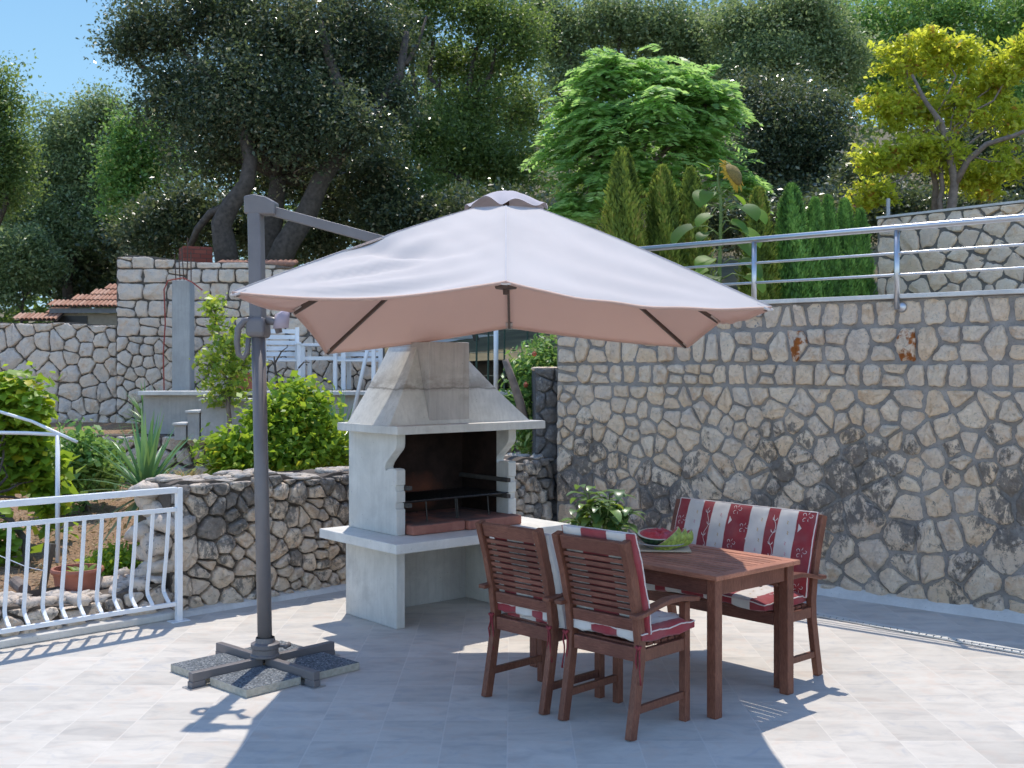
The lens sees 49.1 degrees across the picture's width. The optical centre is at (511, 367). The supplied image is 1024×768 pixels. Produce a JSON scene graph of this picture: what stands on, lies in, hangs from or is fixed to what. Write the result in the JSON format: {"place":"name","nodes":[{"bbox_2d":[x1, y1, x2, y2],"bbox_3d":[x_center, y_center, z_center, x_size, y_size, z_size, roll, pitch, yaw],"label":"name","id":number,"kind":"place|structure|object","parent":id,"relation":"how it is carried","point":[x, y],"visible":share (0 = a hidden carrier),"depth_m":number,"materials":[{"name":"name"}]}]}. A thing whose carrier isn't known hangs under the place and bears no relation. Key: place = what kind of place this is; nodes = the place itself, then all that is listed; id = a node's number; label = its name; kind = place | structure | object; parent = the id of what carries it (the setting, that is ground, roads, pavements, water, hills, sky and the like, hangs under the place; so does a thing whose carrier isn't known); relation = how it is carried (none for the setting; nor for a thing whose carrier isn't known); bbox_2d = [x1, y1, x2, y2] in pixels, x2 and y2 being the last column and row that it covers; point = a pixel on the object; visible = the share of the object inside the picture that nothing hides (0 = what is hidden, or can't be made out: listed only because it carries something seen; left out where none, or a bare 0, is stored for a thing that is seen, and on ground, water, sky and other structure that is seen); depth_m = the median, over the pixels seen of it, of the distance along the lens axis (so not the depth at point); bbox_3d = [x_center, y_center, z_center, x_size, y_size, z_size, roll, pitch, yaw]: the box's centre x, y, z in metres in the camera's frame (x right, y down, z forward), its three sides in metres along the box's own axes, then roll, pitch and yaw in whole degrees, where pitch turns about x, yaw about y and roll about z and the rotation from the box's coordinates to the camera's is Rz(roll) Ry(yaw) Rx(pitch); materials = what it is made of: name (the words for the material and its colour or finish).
{"place":"outdoors","nodes":[
{"label":"outdoors","id":0,"kind":"place"},
{"bbox_2d":[0,480,137,591],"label":"garden soil","id":1,"kind":"structure","parent":0,"point":[74,554],"depth_m":10.39,"materials":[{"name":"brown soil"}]},
{"bbox_2d":[9,576,30,591],"bbox_3d":[-3.621,1.603,8.242,0.100,0.105,0.287,0,0,-35],"label":"rock","id":2,"kind":"object","parent":1,"relation":"on","point":[16,583],"visible":0.6,"depth_m":8.20,"materials":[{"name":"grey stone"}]},
{"bbox_2d":[0,410,77,562],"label":"vine arch","id":3,"kind":"structure","parent":1,"relation":"on","point":[55,433],"depth_m":9.57,"materials":[{"name":"white paint"}]},
{"bbox_2d":[0,361,91,574],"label":"grape vine","id":4,"kind":"object","parent":1,"relation":"on","point":[27,464],"visible":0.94,"depth_m":9.85,"materials":[{"name":"green plant"}]},
{"bbox_2d":[0,555,42,570],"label":"string","id":5,"kind":"object","parent":4,"relation":"attached to","point":[21,564],"visible":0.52,"depth_m":8.82,"materials":[{"name":"white paint"}]},
{"bbox_2d":[39,543,55,588],"bbox_3d":[-3.460,1.490,8.335,0.116,0.367,0.055,0,0,-40],"label":"wooden stake","id":6,"kind":"object","parent":1,"relation":"on","point":[52,546],"visible":0.44,"depth_m":8.32,"materials":[{"name":"brown wood"}]},
{"bbox_2d":[50,563,104,590],"bbox_3d":[-3.123,1.546,8.069,0.388,0.227,0.370,0,0,0],"label":"clay pot","id":7,"kind":"object","parent":1,"relation":"on","point":[72,576],"visible":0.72,"depth_m":7.96,"materials":[{"name":"ceramic"}]},
{"bbox_2d":[37,417,137,515],"bbox_3d":[-4.424,1.035,11.757,0.954,1.083,1.288,0,0,11],"label":"bush","id":8,"kind":"object","parent":1,"relation":"on","point":[86,458],"visible":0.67,"depth_m":11.44,"materials":[{"name":"green plant"}]},
{"bbox_2d":[74,536,142,575],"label":"bush","id":9,"kind":"object","parent":1,"relation":"on","point":[108,557],"visible":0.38,"depth_m":8.93,"materials":[{"name":"green plant"}]},
{"bbox_2d":[71,407,211,550],"bbox_3d":[-3.069,0.924,9.278,1.187,1.270,1.284,0,0,0],"label":"yucca","id":10,"kind":"object","parent":1,"relation":"on","point":[148,460],"visible":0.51,"depth_m":9.27,"materials":[{"name":"green plant"}]},
{"bbox_2d":[189,290,268,434],"bbox_3d":[-3.383,-0.035,13.399,0.975,1.776,0.654,0,0,0],"label":"tree","id":11,"kind":"object","parent":1,"relation":"on","point":[229,369],"visible":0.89,"depth_m":13.35,"materials":[{"name":"green plant"}]},
{"bbox_2d":[0,434,528,480],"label":"terrace wall","id":12,"kind":"structure","parent":1,"relation":"on","point":[173,444],"depth_m":13.74,"materials":[{"name":"stone"}]},
{"bbox_2d":[172,398,272,439],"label":"garden steps","id":13,"kind":"structure","parent":12,"relation":"on","point":[197,421],"depth_m":13.50,"materials":[{"name":"concrete"}]},
{"bbox_2d":[187,370,348,474],"bbox_3d":[-2.077,0.825,11.130,1.542,1.609,2.388,0,0,12],"label":"bush","id":14,"kind":"object","parent":1,"relation":"on","point":[304,433],"visible":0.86,"depth_m":10.45,"materials":[{"name":"green plant"}]},
{"bbox_2d":[328,385,352,440],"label":"yucca","id":15,"kind":"object","parent":1,"relation":"on","point":[334,411],"visible":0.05,"depth_m":12.63,"materials":[{"name":"green plant"}]},
{"bbox_2d":[351,350,368,415],"bbox_3d":[-1.643,0.022,12.348,0.049,1.247,0.420,0,0,38],"label":"leaning pole","id":16,"kind":"object","parent":1,"relation":"on","point":[359,385],"visible":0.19,"depth_m":12.30,"materials":[{"name":"white metal"}]},
{"bbox_2d":[498,333,556,454],"bbox_3d":[0.220,0.434,11.613,0.861,1.736,0.862,0,0,0],"label":"bush","id":17,"kind":"object","parent":1,"relation":"on","point":[545,356],"visible":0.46,"depth_m":11.50,"materials":[{"name":"green plant"}]},
{"bbox_2d":[531,367,556,521],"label":"stone pier","id":18,"kind":"structure","parent":1,"relation":"on","point":[544,397],"depth_m":10.90,"materials":[{"name":"grey stone"}]},
{"bbox_2d":[50,422,140,433],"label":"terrace soil","id":19,"kind":"structure","parent":0,"point":[108,427],"depth_m":15.26,"materials":[{"name":"brown soil"}]},
{"bbox_2d":[0,322,116,422],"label":"stone wall","id":20,"kind":"structure","parent":19,"relation":"on","point":[81,358],"depth_m":15.98,"materials":[{"name":"grey stone"}]},
{"bbox_2d":[111,382,167,433],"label":"yucca","id":21,"kind":"object","parent":19,"relation":"on","point":[136,405],"visible":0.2,"depth_m":14.41,"materials":[{"name":"green plant"}]},
{"bbox_2d":[116,255,384,422],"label":"stone wall","id":22,"kind":"structure","parent":19,"relation":"on","point":[141,282],"depth_m":15.89,"materials":[{"name":"grey stone"}]},
{"bbox_2d":[269,347,308,389],"bbox_3d":[-2.431,0.104,12.200,0.448,0.679,0.044,0,0,0],"label":"bare sapling","id":23,"kind":"object","parent":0,"point":[275,367],"visible":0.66,"depth_m":12.19,"materials":[{"name":"brown plant"}]},
{"bbox_2d":[143,387,519,419],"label":"patio","id":24,"kind":"structure","parent":0,"point":[506,388],"depth_m":14.12,"materials":[{"name":"concrete"}]},
{"bbox_2d":[172,238,193,390],"bbox_3d":[-4.464,-0.713,15.200,0.248,2.106,0.240,0,0,0],"label":"concrete post","id":25,"kind":"object","parent":24,"relation":"on","point":[182,330],"visible":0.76,"depth_m":15.08,"materials":[{"name":"grey concrete"}]},
{"bbox_2d":[163,277,202,389],"bbox_3d":[-4.407,-0.459,15.010,0.543,1.519,0.079,0,0,0],"label":"red cable","id":26,"kind":"object","parent":25,"relation":"hanging from","point":[165,322],"visible":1,"depth_m":15.00,"materials":[{"name":"red plastic"}]},
{"bbox_2d":[266,327,300,377],"bbox_3d":[-3.070,-0.130,14.890,0.505,0.840,0.500,0,0,-14],"label":"white garden chair","id":27,"kind":"object","parent":24,"relation":"on","point":[296,348],"visible":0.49,"depth_m":15.08,"materials":[{"name":"paint"}]},
{"bbox_2d":[301,343,350,389],"bbox_3d":[-2.519,-0.019,15.200,0.660,0.618,0.600,0,0,0],"label":"white garden table","id":28,"kind":"object","parent":24,"relation":"on","point":[309,357],"visible":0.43,"depth_m":14.94,"materials":[{"name":"paint"}]},
{"bbox_2d":[138,391,517,433],"bbox_3d":[0.000,0.568,14.150,9.340,0.555,0.360,0,0,0],"label":"patio ledge","id":29,"kind":"object","parent":24,"relation":"on","point":[174,405],"visible":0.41,"depth_m":14.12,"materials":[{"name":"concrete"}]},
{"bbox_2d":[236,373,251,390],"bbox_3d":[-3.362,0.175,14.120,0.280,0.230,0.280,0,0,0],"label":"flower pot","id":30,"kind":"object","parent":29,"relation":"on","point":[249,382],"visible":0.09,"depth_m":14.03,"materials":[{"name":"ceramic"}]},
{"bbox_2d":[333,348,382,389],"bbox_3d":[-2.072,-0.130,15.090,0.585,0.840,0.500,0,0,6],"label":"white garden chair","id":31,"kind":"object","parent":24,"relation":"on","point":[373,354],"visible":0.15,"depth_m":14.88,"materials":[{"name":"paint"}]},
{"bbox_2d":[431,335,519,386],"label":"white house","id":32,"kind":"structure","parent":24,"relation":"on","point":[482,367],"depth_m":22.05,"materials":[{"name":"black paint"}]},
{"bbox_2d":[473,361,493,385],"bbox_3d":[-0.562,0.120,22.060,0.400,0.655,0.030,0,0,0],"label":"door","id":33,"kind":"structure","parent":32,"relation":"in","point":[481,365],"depth_m":22.04,"materials":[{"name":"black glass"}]},
{"bbox_2d":[506,361,519,386],"bbox_3d":[0.063,0.120,22.060,0.355,0.655,0.030,0,0,0],"label":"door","id":34,"kind":"structure","parent":32,"relation":"in","point":[507,384],"depth_m":22.04,"materials":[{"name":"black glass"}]},
{"bbox_2d":[470,329,551,388],"bbox_3d":[0.075,-0.275,14.600,1.250,1.250,0.028,0,0,0],"label":"wire fence","id":35,"kind":"object","parent":24,"relation":"on","point":[488,352],"visible":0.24,"depth_m":14.59,"materials":[{"name":"grey metal"}]},
{"bbox_2d":[0,0,1014,308],"bbox_3d":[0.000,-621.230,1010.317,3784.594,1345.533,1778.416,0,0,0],"label":"sky","id":36,"kind":"structure","parent":0,"point":[50,30],"depth_m":1703.53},
{"bbox_2d":[0,590,1023,767],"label":"terrace floor","id":37,"kind":"structure","parent":0,"point":[409,695],"depth_m":6.03,"materials":[{"name":"beige tile"}]},
{"bbox_2d":[0,567,174,648],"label":"ruined wall","id":38,"kind":"structure","parent":37,"relation":"on","point":[33,612],"depth_m":7.67,"materials":[{"name":"stone"}]},
{"bbox_2d":[0,487,190,633],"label":"white railing","id":39,"kind":"object","parent":37,"relation":"on","point":[177,509],"visible":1,"depth_m":7.57,"materials":[{"name":"metal"}]},
{"bbox_2d":[171,653,245,681],"bbox_3d":[-1.767,1.776,6.649,0.365,0.045,0.365,0,0,43],"label":"paving slab","id":40,"kind":"object","parent":37,"relation":"on","point":[184,668],"depth_m":6.65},
{"bbox_2d":[210,665,300,697],"bbox_3d":[-1.456,1.776,6.360,0.365,0.045,0.365,0,0,43],"label":"paving slab","id":41,"kind":"object","parent":37,"relation":"on","point":[253,681],"depth_m":6.30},
{"bbox_2d":[245,640,302,664],"bbox_3d":[-1.478,1.776,6.960,0.365,0.045,0.365,0,0,43],"label":"paving slab","id":42,"kind":"object","parent":37,"relation":"on","point":[292,646],"depth_m":7.03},
{"bbox_2d":[285,652,358,679],"bbox_3d":[-1.167,1.776,6.670,0.365,0.045,0.365,0,0,43],"label":"paving slab","id":43,"kind":"object","parent":37,"relation":"on","point":[326,665],"depth_m":6.65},
{"bbox_2d":[123,453,553,617],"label":"rubble wall","id":44,"kind":"structure","parent":37,"relation":"on","point":[219,556],"depth_m":8.56,"materials":[{"name":"grey stone"}]},
{"bbox_2d":[168,467,215,475],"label":"dry grass tuft","id":45,"kind":"object","parent":44,"relation":"on","point":[191,473],"visible":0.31,"depth_m":9.02,"materials":[{"name":"beige plant"}]},
{"bbox_2d":[502,359,528,418],"bbox_3d":[0.041,0.248,11.100,0.281,0.688,0.100,0,0,0],"label":"tree stump","id":46,"kind":"object","parent":44,"relation":"on","point":[518,398],"visible":0.78,"depth_m":11.07,"materials":[{"name":"grey wood"}]},
{"bbox_2d":[319,342,569,628],"bbox_3d":[-0.480,0.808,8.226,1.560,1.984,0.990,0,0,-40],"label":"masonry barbecue","id":47,"kind":"object","parent":37,"relation":"on","point":[431,427],"visible":0.97,"depth_m":8.05,"materials":[{"name":"concrete"}]},
{"bbox_2d":[182,190,773,690],"bbox_3d":[-0.300,0.367,6.700,3.164,2.866,2.728,0,0,0],"label":"cantilever parasol","id":48,"kind":"object","parent":37,"relation":"on","point":[502,260],"visible":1,"depth_m":6.36,"materials":[{"name":"fabric"}]},
{"bbox_2d":[475,519,604,714],"bbox_3d":[0.166,1.316,6.126,0.568,0.976,0.562,0,0,-44],"label":"garden armchair","id":49,"kind":"object","parent":37,"relation":"on","point":[546,666],"visible":0.82,"depth_m":6.00,"materials":[{"name":"brown wood"}]},
{"bbox_2d":[488,533,566,661],"bbox_3d":[0.200,1.204,6.140,0.511,0.684,0.515,0,0,-44],"label":"chair cushion","id":50,"kind":"object","parent":49,"relation":"on","point":[526,613],"visible":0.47,"depth_m":5.94,"materials":[{"name":"fabric"}]},
{"bbox_2d":[551,530,699,740],"bbox_3d":[0.568,1.316,5.718,0.562,0.976,0.568,0,0,45],"label":"garden armchair","id":51,"kind":"object","parent":37,"relation":"on","point":[618,649],"visible":0.91,"depth_m":5.61,"materials":[{"name":"brown wood"}]},
{"bbox_2d":[561,524,694,685],"bbox_3d":[0.579,1.171,5.732,0.522,0.749,0.523,0,0,45],"label":"chair cushion","id":52,"kind":"object","parent":51,"relation":"on","point":[658,624],"visible":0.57,"depth_m":5.57,"materials":[{"name":"fabric"}]},
{"bbox_2d":[530,536,799,719],"bbox_3d":[0.832,1.430,6.478,0.750,0.740,1.450,0,0,-42],"label":"garden table","id":53,"kind":"object","parent":37,"relation":"on","point":[714,574],"visible":0.48,"depth_m":6.03,"materials":[{"name":"brown wood"}]},
{"bbox_2d":[559,484,645,532],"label":"pot plant","id":54,"kind":"object","parent":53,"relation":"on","point":[608,514],"visible":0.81,"depth_m":8.53,"materials":[{"name":"green plant"}]},
{"bbox_2d":[638,544,691,552],"bbox_3d":[0.873,1.053,6.550,0.330,0.011,0.240,0,0,4],"label":"serving board","id":55,"kind":"object","parent":53,"relation":"on","point":[684,549],"visible":0.4,"depth_m":6.44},
{"bbox_2d":[637,540,682,548],"bbox_3d":[0.873,1.031,6.550,0.280,0.030,0.280,0,0,0],"label":"plate","id":56,"kind":"object","parent":55,"relation":"on","point":[645,544],"visible":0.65,"depth_m":6.45,"materials":[{"name":"ceramic"}]},
{"bbox_2d":[637,528,671,544],"bbox_3d":[0.848,0.987,6.550,0.228,0.095,0.225,0,0,-20],"label":"watermelon","id":57,"kind":"object","parent":56,"relation":"on","point":[653,536],"visible":0.81,"depth_m":6.50,"materials":[{"name":"red food"}]},
{"bbox_2d":[654,527,680,549],"bbox_3d":[0.919,0.989,6.472,0.203,0.078,0.093,-37,17,-25],"label":"watermelon slice","id":58,"kind":"object","parent":56,"relation":"on","point":[673,537],"visible":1,"depth_m":6.43,"materials":[{"name":"green food"}]},
{"bbox_2d":[673,528,686,548],"bbox_3d":[0.965,0.992,6.510,0.187,0.072,0.086,-33,18,-30],"label":"watermelon slice","id":59,"kind":"object","parent":56,"relation":"on","point":[683,536],"visible":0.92,"depth_m":6.48,"materials":[{"name":"green food"}]},
{"bbox_2d":[681,529,693,546],"bbox_3d":[1.010,0.995,6.548,0.171,0.066,0.079,-28,17,-35],"label":"watermelon slice","id":60,"kind":"object","parent":56,"relation":"on","point":[690,536],"visible":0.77,"depth_m":6.52,"materials":[{"name":"green food"}]},
{"bbox_2d":[647,499,826,688],"bbox_3d":[1.281,1.333,6.829,0.568,0.942,1.192,0,0,-42],"label":"garden bench","id":61,"kind":"object","parent":37,"relation":"on","point":[807,610],"visible":0.34,"depth_m":6.52,"materials":[{"name":"brown wood"}]},
{"bbox_2d":[646,497,818,610],"bbox_3d":[1.264,1.203,6.813,0.534,0.714,1.087,0,0,-42],"label":"bench cushion","id":62,"kind":"object","parent":61,"relation":"on","point":[780,532],"visible":0.49,"depth_m":6.77,"materials":[{"name":"fabric"}]},
{"bbox_2d":[557,289,1023,623],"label":"stone wall","id":63,"kind":"structure","parent":37,"relation":"on","point":[883,435],"depth_m":8.79,"materials":[{"name":"stone"}]},
{"bbox_2d":[640,214,1023,316],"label":"steel railing","id":64,"kind":"object","parent":63,"relation":"on","point":[900,307],"visible":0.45,"depth_m":8.66,"materials":[{"name":"silver metal"}]},
{"bbox_2d":[817,612,1023,654],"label":"drain channel","id":65,"kind":"object","parent":37,"relation":"on","point":[933,635],"visible":0.82,"depth_m":7.55,"materials":[{"name":"grey metal"}]},
{"bbox_2d":[0,123,1023,361],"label":"hillside","id":66,"kind":"structure","parent":0,"point":[514,338],"depth_m":22.36,"materials":[{"name":"green plant"}]},
{"bbox_2d":[0,48,57,226],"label":"tree","id":67,"kind":"object","parent":66,"relation":"on","point":[16,152],"visible":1,"depth_m":26.85,"materials":[{"name":"green plant"}]},
{"bbox_2d":[0,221,83,322],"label":"shrub","id":68,"kind":"object","parent":66,"relation":"on","point":[35,260],"visible":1,"depth_m":32.67,"materials":[{"name":"green plant"}]},
{"bbox_2d":[0,77,148,300],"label":"tree","id":69,"kind":"object","parent":66,"relation":"on","point":[66,135],"visible":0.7,"depth_m":34.31,"materials":[{"name":"green plant"}]},
{"bbox_2d":[1,205,172,303],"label":"shrub","id":70,"kind":"object","parent":66,"relation":"on","point":[98,276],"visible":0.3,"depth_m":34.72,"materials":[{"name":"green plant"}]},
{"bbox_2d":[79,98,196,254],"bbox_3d":[-8.292,-2.837,25.021,2.622,6.274,1.782,0,0,0],"label":"tree","id":71,"kind":"object","parent":66,"relation":"on","point":[127,166],"visible":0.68,"depth_m":24.69,"materials":[{"name":"green plant"}]},
{"bbox_2d":[179,246,212,261],"bbox_3d":[-5.252,-1.306,18.600,0.470,1.380,0.470,0,0,-25],"label":"brick chimney","id":72,"kind":"object","parent":66,"relation":"on","point":[201,254],"visible":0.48,"depth_m":18.40,"materials":[{"name":"red brick"}]},
{"bbox_2d":[91,164,367,280],"bbox_3d":[-5.628,-1.976,23.489,5.851,4.435,3.212,0,0,0],"label":"shrub","id":73,"kind":"object","parent":66,"relation":"on","point":[167,220],"visible":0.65,"depth_m":22.68,"materials":[{"name":"green plant"}]},
{"bbox_2d":[218,259,297,266],"bbox_3d":[-3.935,-1.616,17.275,1.209,0.152,0.366,0,0,0],"label":"tile coping","id":74,"kind":"object","parent":66,"relation":"on","point":[289,263],"visible":0.44,"depth_m":17.18,"materials":[{"name":"tile"}]},
{"bbox_2d":[76,0,441,266],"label":"tree","id":75,"kind":"object","parent":66,"relation":"on","point":[234,117],"visible":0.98,"depth_m":20.08,"materials":[{"name":"green plant"}]},
{"bbox_2d":[316,174,603,340],"bbox_3d":[-0.806,-1.967,21.085,6.241,3.224,2.610,0,0,19],"label":"shrub","id":76,"kind":"object","parent":66,"relation":"on","point":[385,218],"visible":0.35,"depth_m":20.88,"materials":[{"name":"green plant"}]},
{"bbox_2d":[357,0,576,241],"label":"tree","id":77,"kind":"object","parent":66,"relation":"on","point":[455,142],"visible":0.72,"depth_m":23.67,"materials":[{"name":"green plant"}]},
{"bbox_2d":[0,0,1023,322],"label":"wood","id":78,"kind":"object","parent":66,"relation":"on","point":[36,300],"visible":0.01,"depth_m":40.47,"materials":[{"name":"wood"}]},
{"bbox_2d":[509,0,733,129],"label":"tree","id":79,"kind":"object","parent":66,"relation":"on","point":[632,25],"visible":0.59,"depth_m":30.50,"materials":[{"name":"green plant"}]},
{"bbox_2d":[645,136,917,269],"bbox_3d":[5.243,-2.540,20.526,6.564,4.011,3.064,0,0,-28],"label":"shrub","id":80,"kind":"object","parent":66,"relation":"on","point":[848,174],"visible":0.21,"depth_m":20.33,"materials":[{"name":"green plant"}]},
{"bbox_2d":[684,0,890,102],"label":"tree","id":81,"kind":"object","parent":66,"relation":"on","point":[777,31],"visible":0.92,"depth_m":28.43,"materials":[{"name":"green plant"}]},
{"bbox_2d":[712,58,878,231],"bbox_3d":[6.180,-4.340,24.786,4.345,5.335,3.944,0,0,0],"label":"tree","id":82,"kind":"object","parent":66,"relation":"on","point":[789,138],"visible":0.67,"depth_m":24.58,"materials":[{"name":"green plant"}]},
{"bbox_2d":[796,0,1023,198],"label":"tree","id":83,"kind":"object","parent":66,"relation":"on","point":[954,14],"visible":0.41,"depth_m":33.31,"materials":[{"name":"green plant"}]},
{"bbox_2d":[838,22,1023,213],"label":"tree","id":84,"kind":"object","parent":66,"relation":"on","point":[936,152],"visible":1,"depth_m":18.71,"materials":[{"name":"green plant"}]},
{"bbox_2d":[863,105,1023,240],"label":"shrub","id":85,"kind":"object","parent":66,"relation":"on","point":[912,199],"visible":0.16,"depth_m":21.01,"materials":[{"name":"green plant"}]},
{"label":"upper ground","id":86,"kind":"structure","parent":0,"visible":0},
{"bbox_2d":[595,145,650,251],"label":"conifer shrub","id":87,"kind":"object","parent":86,"relation":"on","point":[622,208],"visible":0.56,"depth_m":12.46,"materials":[{"name":"green plant"}]},
{"bbox_2d":[517,43,775,229],"bbox_3d":[2.032,-2.575,17.270,3.921,4.815,2.315,0,0,0],"label":"tree","id":88,"kind":"object","parent":86,"relation":"on","point":[703,107],"visible":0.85,"depth_m":17.12,"materials":[{"name":"green plant"}]},
{"bbox_2d":[643,163,689,266],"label":"conifer shrub","id":89,"kind":"object","parent":86,"relation":"on","point":[661,221],"visible":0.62,"depth_m":12.77,"materials":[{"name":"green plant"}]},
{"bbox_2d":[676,166,715,275],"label":"conifer shrub","id":90,"kind":"object","parent":86,"relation":"on","point":[691,182],"visible":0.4,"depth_m":13.08,"materials":[{"name":"green plant"}]},
{"bbox_2d":[670,159,767,292],"bbox_3d":[2.137,-1.299,11.495,0.908,1.739,0.613,0,0,-8],"label":"sunflower","id":91,"kind":"object","parent":86,"relation":"on","point":[732,174],"visible":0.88,"depth_m":11.51,"materials":[{"name":"green plant"}]},
{"bbox_2d":[734,185,782,299],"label":"conifer shrub","id":92,"kind":"object","parent":86,"relation":"on","point":[766,251],"visible":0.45,"depth_m":13.38,"materials":[{"name":"green plant"}]},
{"bbox_2d":[774,182,818,298],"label":"conifer shrub","id":93,"kind":"object","parent":86,"relation":"on","point":[791,216],"visible":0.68,"depth_m":13.64,"materials":[{"name":"green plant"}]},
{"bbox_2d":[805,196,834,297],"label":"conifer shrub","id":94,"kind":"object","parent":86,"relation":"on","point":[814,215],"visible":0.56,"depth_m":14.10,"materials":[{"name":"green plant"}]},
{"bbox_2d":[821,194,846,296],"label":"conifer shrub","id":95,"kind":"object","parent":86,"relation":"on","point":[830,223],"visible":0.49,"depth_m":14.40,"materials":[{"name":"green plant"}]},
{"bbox_2d":[836,197,865,295],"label":"conifer shrub","id":96,"kind":"object","parent":86,"relation":"on","point":[845,219],"visible":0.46,"depth_m":14.69,"materials":[{"name":"green plant"}]},
{"bbox_2d":[853,206,877,295],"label":"conifer shrub","id":97,"kind":"object","parent":86,"relation":"on","point":[866,266],"visible":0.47,"depth_m":14.98,"materials":[{"name":"green plant"}]},
{"bbox_2d":[886,198,889,215],"bbox_3d":[5.440,-1.425,16.200,0.055,2.050,0.055,0,0,-23],"label":"metal pole","id":98,"kind":"object","parent":86,"relation":"on","point":[887,206],"visible":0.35,"depth_m":16.18,"materials":[{"name":"grey metal"}]},
{"bbox_2d":[876,200,1023,294],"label":"stone wall","id":99,"kind":"structure","parent":86,"relation":"on","point":[1002,233],"depth_m":14.70,"materials":[{"name":"grey stone"}]},
{"label":"ground","id":100,"kind":"structure","parent":0,"visible":0},
{"bbox_2d":[11,283,116,324],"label":"tiled house","id":101,"kind":"structure","parent":100,"relation":"on","point":[97,306],"depth_m":30.27,"materials":[{"name":"tile"}]},
{"bbox_2d":[54,316,86,322],"bbox_3d":[-11.936,-1.279,30.285,0.900,0.260,0.030,0,0,0],"label":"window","id":102,"kind":"structure","parent":101,"relation":"in","point":[76,319],"depth_m":30.27,"materials":[{"name":"black glass"}]},
{"bbox_2d":[494,330,497,389],"bbox_3d":[-0.180,-0.180,12.600,0.053,1.200,0.056,0,0,0],"label":"white post","id":103,"kind":"object","parent":100,"relation":"on","point":[496,359],"visible":0.31,"depth_m":12.58,"materials":[{"name":"metal"}]}
]}

